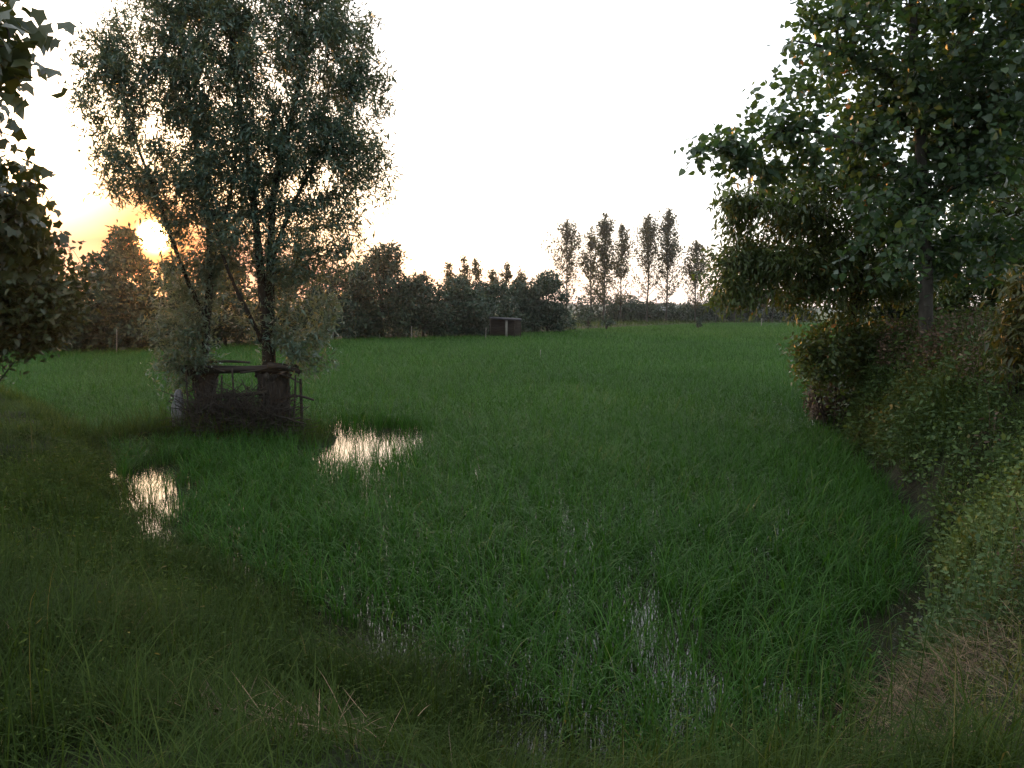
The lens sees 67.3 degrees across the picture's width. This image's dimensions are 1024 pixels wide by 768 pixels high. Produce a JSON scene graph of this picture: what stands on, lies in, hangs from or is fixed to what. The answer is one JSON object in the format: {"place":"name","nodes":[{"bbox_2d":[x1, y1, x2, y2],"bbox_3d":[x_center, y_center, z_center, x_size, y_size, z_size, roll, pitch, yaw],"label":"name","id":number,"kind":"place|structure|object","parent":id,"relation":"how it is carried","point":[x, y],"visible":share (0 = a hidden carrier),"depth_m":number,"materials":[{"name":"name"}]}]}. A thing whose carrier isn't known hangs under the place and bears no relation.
{"place":"outdoors","nodes":[
{"label":"outdoors","id":0,"kind":"place"},
{"bbox_2d":[9,335,941,767],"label":"water","id":1,"kind":"structure","parent":0,"point":[151,473],"depth_m":6.73,"materials":[{"name":"black liquid"}]},
{"bbox_2d":[0,322,943,767],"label":"rice plants","id":2,"kind":"object","parent":1,"relation":"on","point":[608,362],"visible":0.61,"depth_m":9.58,"materials":[{"name":"green plant"}]},
{"bbox_2d":[0,313,1023,767],"bbox_3d":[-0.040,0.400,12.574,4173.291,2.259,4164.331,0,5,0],"label":"ground","id":3,"kind":"structure","parent":0,"point":[914,485],"depth_m":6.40,"materials":[{"name":"green plant"}]},
{"bbox_2d":[0,0,77,287],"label":"mulberry tree","id":4,"kind":"object","parent":3,"relation":"on","point":[26,237],"visible":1,"depth_m":5.25,"materials":[{"name":"green plant"}]},
{"bbox_2d":[0,227,111,381],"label":"hazel bush","id":5,"kind":"object","parent":3,"relation":"on","point":[40,312],"visible":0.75,"depth_m":10.62,"materials":[{"name":"green plant"}]},
{"bbox_2d":[37,272,91,351],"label":"hedge tree","id":6,"kind":"object","parent":3,"relation":"on","point":[71,332],"visible":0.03,"depth_m":43.89,"materials":[{"name":"green plant"}]},
{"bbox_2d":[0,383,156,516],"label":"ridge grass","id":7,"kind":"structure","parent":3,"relation":"on","point":[69,431],"depth_m":13.65,"materials":[{"name":"green plant"}]},
{"bbox_2d":[62,249,148,351],"bbox_3d":[-24.372,-4.682,45.789,5.584,6.642,5.190,-1,6,-13],"label":"hedge tree","id":8,"kind":"object","parent":3,"relation":"on","point":[99,326],"visible":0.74,"depth_m":44.95,"materials":[{"name":"green plant"}]},
{"bbox_2d":[96,222,159,349],"bbox_3d":[-24.361,-5.889,48.380,4.486,8.572,5.628,-3,6,-26],"label":"hedge tree","id":9,"kind":"object","parent":3,"relation":"on","point":[120,244],"visible":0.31,"depth_m":47.61,"materials":[{"name":"green plant"}]},
{"bbox_2d":[126,259,219,349],"bbox_3d":[-21.532,-4.721,48.569,5.838,6.185,6.045,-2,6,-22],"label":"hedge tree","id":10,"kind":"object","parent":3,"relation":"on","point":[143,307],"visible":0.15,"depth_m":47.10,"materials":[{"name":"green plant"}]},
{"bbox_2d":[56,0,295,411],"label":"willow tree","id":11,"kind":"object","parent":3,"relation":"on","point":[116,69],"visible":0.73,"depth_m":14.55,"materials":[{"name":"green plant"}]},
{"bbox_2d":[195,365,225,372],"bbox_3d":[-5.865,-0.291,14.953,0.601,0.144,0.069,0,5,0],"label":"log","id":12,"kind":"object","parent":11,"relation":"on","point":[209,367],"visible":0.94,"depth_m":14.95,"materials":[{"name":"brown wood"}]},
{"bbox_2d":[181,364,298,373],"bbox_3d":[-5.323,-0.297,15.088,2.264,0.201,0.193,0,5,0],"label":"log","id":13,"kind":"object","parent":11,"relation":"on","point":[236,369],"visible":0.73,"depth_m":15.04,"materials":[{"name":"brown wood"}]},
{"bbox_2d":[205,360,249,363],"bbox_3d":[-5.607,-0.432,15.168,0.912,0.079,0.083,0,5,3],"label":"log","id":14,"kind":"object","parent":13,"relation":"on","point":[230,361],"visible":0.85,"depth_m":15.15,"materials":[{"name":"brown wood"}]},
{"bbox_2d":[240,368,266,373],"bbox_3d":[-4.894,-0.305,15.001,0.811,0.208,0.070,0,5,0],"label":"log","id":15,"kind":"object","parent":13,"relation":"on","point":[253,370],"visible":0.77,"depth_m":15.00,"materials":[{"name":"brown wood"}]},
{"bbox_2d":[171,389,185,425],"bbox_3d":[-6.549,0.504,15.176,0.317,0.817,0.309,0,5,0],"label":"plastic sack","id":16,"kind":"object","parent":3,"relation":"on","point":[178,392],"visible":0.53,"depth_m":15.07,"materials":[{"name":"grey plastic"}]},
{"bbox_2d":[185,369,188,422],"bbox_3d":[-6.329,0.330,14.993,0.043,1.265,0.072,0,5,0],"label":"stake","id":17,"kind":"object","parent":3,"relation":"on","point":[187,396],"visible":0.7,"depth_m":14.97,"materials":[{"name":"brown wood"}]},
{"bbox_2d":[37,397,337,447],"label":"mound grass","id":18,"kind":"structure","parent":3,"relation":"on","point":[141,421],"depth_m":14.80,"materials":[{"name":"green plant"}]},
{"bbox_2d":[220,375,222,411],"bbox_3d":[-5.674,0.423,15.002,0.123,1.216,0.071,0,5,0],"label":"stake","id":19,"kind":"object","parent":3,"relation":"on","point":[221,390],"visible":0.43,"depth_m":14.96,"materials":[{"name":"brown wood"}]},
{"bbox_2d":[193,258,261,346],"bbox_3d":[-19.627,-5.413,52.322,6.374,7.213,6.506,-3,6,-26],"label":"hedge tree","id":20,"kind":"object","parent":3,"relation":"on","point":[237,333],"visible":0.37,"depth_m":51.23,"materials":[{"name":"green plant"}]},
{"bbox_2d":[231,369,235,424],"bbox_3d":[-5.422,0.369,14.994,0.046,1.344,0.072,0,5,0],"label":"stake","id":21,"kind":"object","parent":3,"relation":"on","point":[233,385],"visible":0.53,"depth_m":14.95,"materials":[{"name":"brown wood"}]},
{"bbox_2d":[158,379,318,442],"bbox_3d":[-5.283,0.540,15.031,3.161,1.295,1.706,0,5,0],"label":"brush heap","id":22,"kind":"object","parent":3,"relation":"on","point":[242,404],"visible":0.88,"depth_m":14.78,"materials":[{"name":"brown wood"}]},
{"bbox_2d":[139,0,405,432],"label":"willow tree","id":23,"kind":"object","parent":3,"relation":"on","point":[332,33],"visible":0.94,"depth_m":14.53,"materials":[{"name":"green plant"}]},
{"bbox_2d":[267,363,300,373],"bbox_3d":[-4.407,-0.302,14.898,0.634,0.235,0.155,-1,5,-9],"label":"log","id":24,"kind":"object","parent":23,"relation":"on","point":[279,366],"visible":0.93,"depth_m":14.85,"materials":[{"name":"brown wood"}]},
{"bbox_2d":[276,373,298,382],"bbox_3d":[-4.387,-0.118,15.070,0.450,0.196,0.068,0,5,0],"label":"log","id":25,"kind":"object","parent":23,"relation":"on","point":[279,374],"visible":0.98,"depth_m":15.06,"materials":[{"name":"brown wood"}]},
{"bbox_2d":[242,255,328,341],"bbox_3d":[-16.777,-5.775,56.733,6.995,7.824,5.963,4,7,38],"label":"hedge tree","id":26,"kind":"object","parent":3,"relation":"on","point":[302,290],"visible":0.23,"depth_m":56.19,"materials":[{"name":"green plant"}]},
{"bbox_2d":[292,375,295,435],"bbox_3d":[-4.255,0.492,15.006,0.139,1.353,0.075,0,5,0],"label":"stake","id":27,"kind":"object","parent":3,"relation":"on","point":[294,400],"visible":0.52,"depth_m":14.99,"materials":[{"name":"brown wood"}]},
{"bbox_2d":[299,379,303,435],"bbox_3d":[-4.198,0.562,15.335,0.072,1.339,0.097,0,5,0],"label":"stake","id":28,"kind":"object","parent":3,"relation":"on","point":[300,392],"visible":0.58,"depth_m":15.30,"materials":[{"name":"brown wood"}]},
{"bbox_2d":[282,395,313,400],"bbox_3d":[-4.239,0.275,15.230,0.650,0.128,0.079,0,5,-4],"label":"branch","id":29,"kind":"object","parent":28,"relation":"attached to","point":[306,397],"visible":0.68,"depth_m":15.22,"materials":[{"name":"brown wood"}]},
{"bbox_2d":[301,261,368,339],"bbox_3d":[-15.458,-6.782,66.616,6.678,7.525,7.292,0,5,0],"label":"hedge tree","id":30,"kind":"object","parent":3,"relation":"on","point":[347,329],"visible":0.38,"depth_m":65.00,"materials":[{"name":"green plant"}]},
{"bbox_2d":[337,261,383,338],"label":"hedge tree","id":31,"kind":"object","parent":3,"relation":"on","point":[363,279],"visible":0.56,"depth_m":66.61,"materials":[{"name":"green plant"}]},
{"bbox_2d":[351,239,423,336],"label":"hedge tree","id":32,"kind":"object","parent":3,"relation":"on","point":[386,272],"visible":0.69,"depth_m":68.40,"materials":[{"name":"green plant"}]},
{"bbox_2d":[386,269,461,337],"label":"hedge tree","id":33,"kind":"object","parent":3,"relation":"on","point":[430,319],"visible":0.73,"depth_m":70.48,"materials":[{"name":"green plant"}]},
{"bbox_2d":[440,261,455,285],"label":"poplar tree","id":34,"kind":"object","parent":3,"relation":"on","point":[448,267],"visible":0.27,"depth_m":98.94,"materials":[{"name":"green plant"}]},
{"bbox_2d":[424,274,501,336],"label":"hedge tree","id":35,"kind":"object","parent":3,"relation":"on","point":[461,293],"visible":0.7,"depth_m":72.20,"materials":[{"name":"green plant"}]},
{"bbox_2d":[456,254,472,287],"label":"poplar tree","id":36,"kind":"object","parent":3,"relation":"on","point":[464,266],"visible":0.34,"depth_m":98.86,"materials":[{"name":"green plant"}]},
{"bbox_2d":[470,258,486,294],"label":"poplar tree","id":37,"kind":"object","parent":3,"relation":"on","point":[474,270],"visible":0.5,"depth_m":98.89,"materials":[{"name":"green plant"}]},
{"bbox_2d":[485,269,501,286],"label":"poplar tree","id":38,"kind":"object","parent":3,"relation":"on","point":[492,276],"visible":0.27,"depth_m":98.97,"materials":[{"name":"green plant"}]},
{"bbox_2d":[467,277,529,334],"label":"hedge tree","id":39,"kind":"object","parent":3,"relation":"on","point":[493,291],"visible":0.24,"depth_m":79.44,"materials":[{"name":"green plant"}]},
{"bbox_2d":[489,316,521,336],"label":"shed","id":40,"kind":"structure","parent":3,"relation":"on","point":[503,326],"depth_m":71.64,"materials":[{"name":"brown wood"}]},
{"bbox_2d":[497,261,515,308],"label":"poplar tree","id":41,"kind":"object","parent":3,"relation":"on","point":[506,275],"visible":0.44,"depth_m":98.89,"materials":[{"name":"green plant"}]},
{"bbox_2d":[8,453,1023,766],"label":"dry grass","id":42,"kind":"structure","parent":3,"relation":"on","point":[930,671],"depth_m":4.26,"materials":[{"name":"plant"}]},
{"bbox_2d":[511,266,528,308],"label":"poplar tree","id":43,"kind":"object","parent":3,"relation":"on","point":[520,275],"visible":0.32,"depth_m":98.92,"materials":[{"name":"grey plant"}]},
{"bbox_2d":[495,276,553,332],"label":"hedge tree","id":44,"kind":"object","parent":3,"relation":"on","point":[517,291],"visible":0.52,"depth_m":84.58,"materials":[{"name":"green plant"}]},
{"bbox_2d":[218,316,866,341],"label":"margin grass","id":45,"kind":"structure","parent":3,"relation":"on","point":[657,322],"depth_m":139.01,"materials":[{"name":"green plant"}]},
{"bbox_2d":[520,268,580,332],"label":"hedge tree","id":46,"kind":"object","parent":3,"relation":"on","point":[546,285],"visible":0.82,"depth_m":84.80,"materials":[{"name":"green plant"}]},
{"bbox_2d":[538,219,590,316],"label":"poplar tree","id":47,"kind":"object","parent":3,"relation":"on","point":[570,233],"visible":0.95,"depth_m":155.72,"materials":[{"name":"green plant"}]},
{"bbox_2d":[578,307,596,327],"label":"field shrub","id":48,"kind":"object","parent":3,"relation":"on","point":[587,317],"visible":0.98,"depth_m":99.64,"materials":[{"name":"green plant"}]},
{"bbox_2d":[571,226,606,321],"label":"poplar tree","id":49,"kind":"object","parent":3,"relation":"on","point":[590,262],"visible":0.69,"depth_m":156.37,"materials":[{"name":"green plant"}]},
{"bbox_2d":[582,212,626,319],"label":"poplar tree","id":50,"kind":"object","parent":3,"relation":"on","point":[604,230],"visible":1,"depth_m":147.03,"materials":[{"name":"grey plant"}]},
{"bbox_2d":[564,292,651,321],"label":"bush","id":51,"kind":"object","parent":3,"relation":"on","point":[609,304],"visible":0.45,"depth_m":164.48,"materials":[{"name":"green plant"}]},
{"bbox_2d":[599,315,616,328],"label":"field shrub","id":52,"kind":"object","parent":3,"relation":"on","point":[607,322],"visible":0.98,"depth_m":95.81,"materials":[{"name":"green plant"}]},
{"bbox_2d":[599,223,640,320],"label":"poplar tree","id":53,"kind":"object","parent":3,"relation":"on","point":[622,243],"visible":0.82,"depth_m":155.96,"materials":[{"name":"green plant"}]},
{"bbox_2d":[602,295,668,321],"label":"bush","id":54,"kind":"object","parent":3,"relation":"on","point":[628,314],"visible":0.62,"depth_m":163.82,"materials":[{"name":"green plant"}]},
{"bbox_2d":[626,210,674,322],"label":"poplar tree","id":55,"kind":"object","parent":3,"relation":"on","point":[648,229],"visible":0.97,"depth_m":155.99,"materials":[{"name":"green plant"}]},
{"bbox_2d":[646,207,695,321],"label":"poplar tree","id":56,"kind":"object","parent":3,"relation":"on","point":[670,223],"visible":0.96,"depth_m":155.70,"materials":[{"name":"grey plant"}]},
{"bbox_2d":[651,299,720,321],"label":"bush","id":57,"kind":"object","parent":3,"relation":"on","point":[680,313],"visible":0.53,"depth_m":163.60,"materials":[{"name":"green plant"}]},
{"bbox_2d":[676,240,712,321],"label":"poplar tree","id":58,"kind":"object","parent":3,"relation":"on","point":[696,266],"visible":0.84,"depth_m":156.35,"materials":[{"name":"green plant"}]},
{"bbox_2d":[695,316,702,327],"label":"field shrub","id":59,"kind":"object","parent":3,"relation":"on","point":[698,322],"visible":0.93,"depth_m":103.74,"materials":[{"name":"green plant"}]},
{"bbox_2d":[707,283,719,322],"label":"poplar tree","id":60,"kind":"object","parent":3,"relation":"on","point":[714,299],"visible":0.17,"depth_m":148.25,"materials":[{"name":"green plant"}]},
{"bbox_2d":[696,296,752,321],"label":"bush","id":61,"kind":"object","parent":3,"relation":"on","point":[712,315],"visible":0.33,"depth_m":163.27,"materials":[{"name":"green plant"}]},
{"bbox_2d":[729,303,787,321],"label":"bush","id":62,"kind":"object","parent":3,"relation":"on","point":[761,312],"visible":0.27,"depth_m":164.72,"materials":[{"name":"green plant"}]},
{"bbox_2d":[760,293,770,322],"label":"poplar tree","id":63,"kind":"object","parent":3,"relation":"on","point":[763,306],"visible":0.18,"depth_m":148.19,"materials":[{"name":"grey plant"}]},
{"bbox_2d":[769,289,782,322],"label":"poplar tree","id":64,"kind":"object","parent":3,"relation":"on","point":[772,306],"visible":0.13,"depth_m":148.34,"materials":[{"name":"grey plant"}]},
{"bbox_2d":[774,294,784,322],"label":"poplar tree","id":65,"kind":"object","parent":3,"relation":"on","point":[777,307],"visible":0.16,"depth_m":148.39,"materials":[{"name":"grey plant"}]},
{"bbox_2d":[764,305,817,321],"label":"bush","id":66,"kind":"object","parent":3,"relation":"on","point":[782,314],"visible":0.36,"depth_m":164.45,"materials":[{"name":"green plant"}]},
{"bbox_2d":[802,371,846,422],"bbox_3d":[7.102,0.330,16.970,1.360,1.467,1.097,2,6,24],"label":"dead shrub","id":67,"kind":"object","parent":3,"relation":"on","point":[813,408],"visible":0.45,"depth_m":16.92,"materials":[{"name":"brown plant"}]},
{"bbox_2d":[678,155,975,413],"bbox_3d":[6.754,-2.191,16.242,6.701,5.721,3.541,-2,6,-22],"label":"walnut tree","id":68,"kind":"object","parent":3,"relation":"on","point":[762,266],"visible":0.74,"depth_m":15.50,"materials":[{"name":"green plant"}]},
{"bbox_2d":[776,301,913,432],"bbox_3d":[7.147,-0.276,16.216,3.342,2.948,1.654,-2,6,-23],"label":"leafy shrub","id":69,"kind":"object","parent":3,"relation":"on","point":[824,346],"visible":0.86,"depth_m":15.83,"materials":[{"name":"green plant"}]},
{"bbox_2d":[673,0,1023,341],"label":"poplar tree","id":70,"kind":"object","parent":3,"relation":"on","point":[960,155],"visible":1,"depth_m":12.79,"materials":[{"name":"green plant"}]},
{"bbox_2d":[858,272,937,330],"bbox_3d":[9.376,-1.821,18.908,2.129,2.459,1.913,0,5,0],"label":"tree","id":71,"kind":"object","parent":3,"relation":"on","point":[889,310],"visible":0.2,"depth_m":18.69,"materials":[{"name":"green plant"}]},
{"bbox_2d":[795,351,1023,765],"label":"yellow weeds","id":72,"kind":"object","parent":3,"relation":"on","point":[1001,668],"visible":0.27,"depth_m":4.06,"materials":[{"name":"plant"}]},
{"bbox_2d":[810,295,1023,767],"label":"slope grass","id":73,"kind":"structure","parent":3,"relation":"on","point":[944,507],"depth_m":7.99,"materials":[{"name":"green plant"}]},
{"bbox_2d":[821,296,1023,682],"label":"bush","id":74,"kind":"object","parent":3,"relation":"on","point":[967,508],"visible":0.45,"depth_m":9.20,"materials":[{"name":"green plant"}]},
{"bbox_2d":[868,301,1023,589],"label":"withered weeds","id":75,"kind":"object","parent":3,"relation":"on","point":[938,334],"visible":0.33,"depth_m":13.24,"materials":[{"name":"brown plant"}]},
{"bbox_2d":[876,139,1023,325],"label":"tree","id":76,"kind":"object","parent":3,"relation":"on","point":[967,293],"visible":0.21,"depth_m":17.87,"materials":[{"name":"green plant"}]},
{"bbox_2d":[978,263,1023,396],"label":"ochre shrub","id":77,"kind":"object","parent":3,"relation":"on","point":[1012,332],"visible":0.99,"depth_m":9.35,"materials":[{"name":"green plant"}]},
{"bbox_2d":[0,0,1023,307],"label":"sky","id":78,"kind":"structure","parent":0,"point":[517,119],"materials":[{"name":"white"}]},
{"bbox_2d":[227,300,972,312],"bbox_3d":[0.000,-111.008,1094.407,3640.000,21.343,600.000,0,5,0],"label":"hills","id":79,"kind":"structure","parent":0,"point":[574,307],"depth_m":854.72,"materials":[{"name":"green plant"}]}
]}

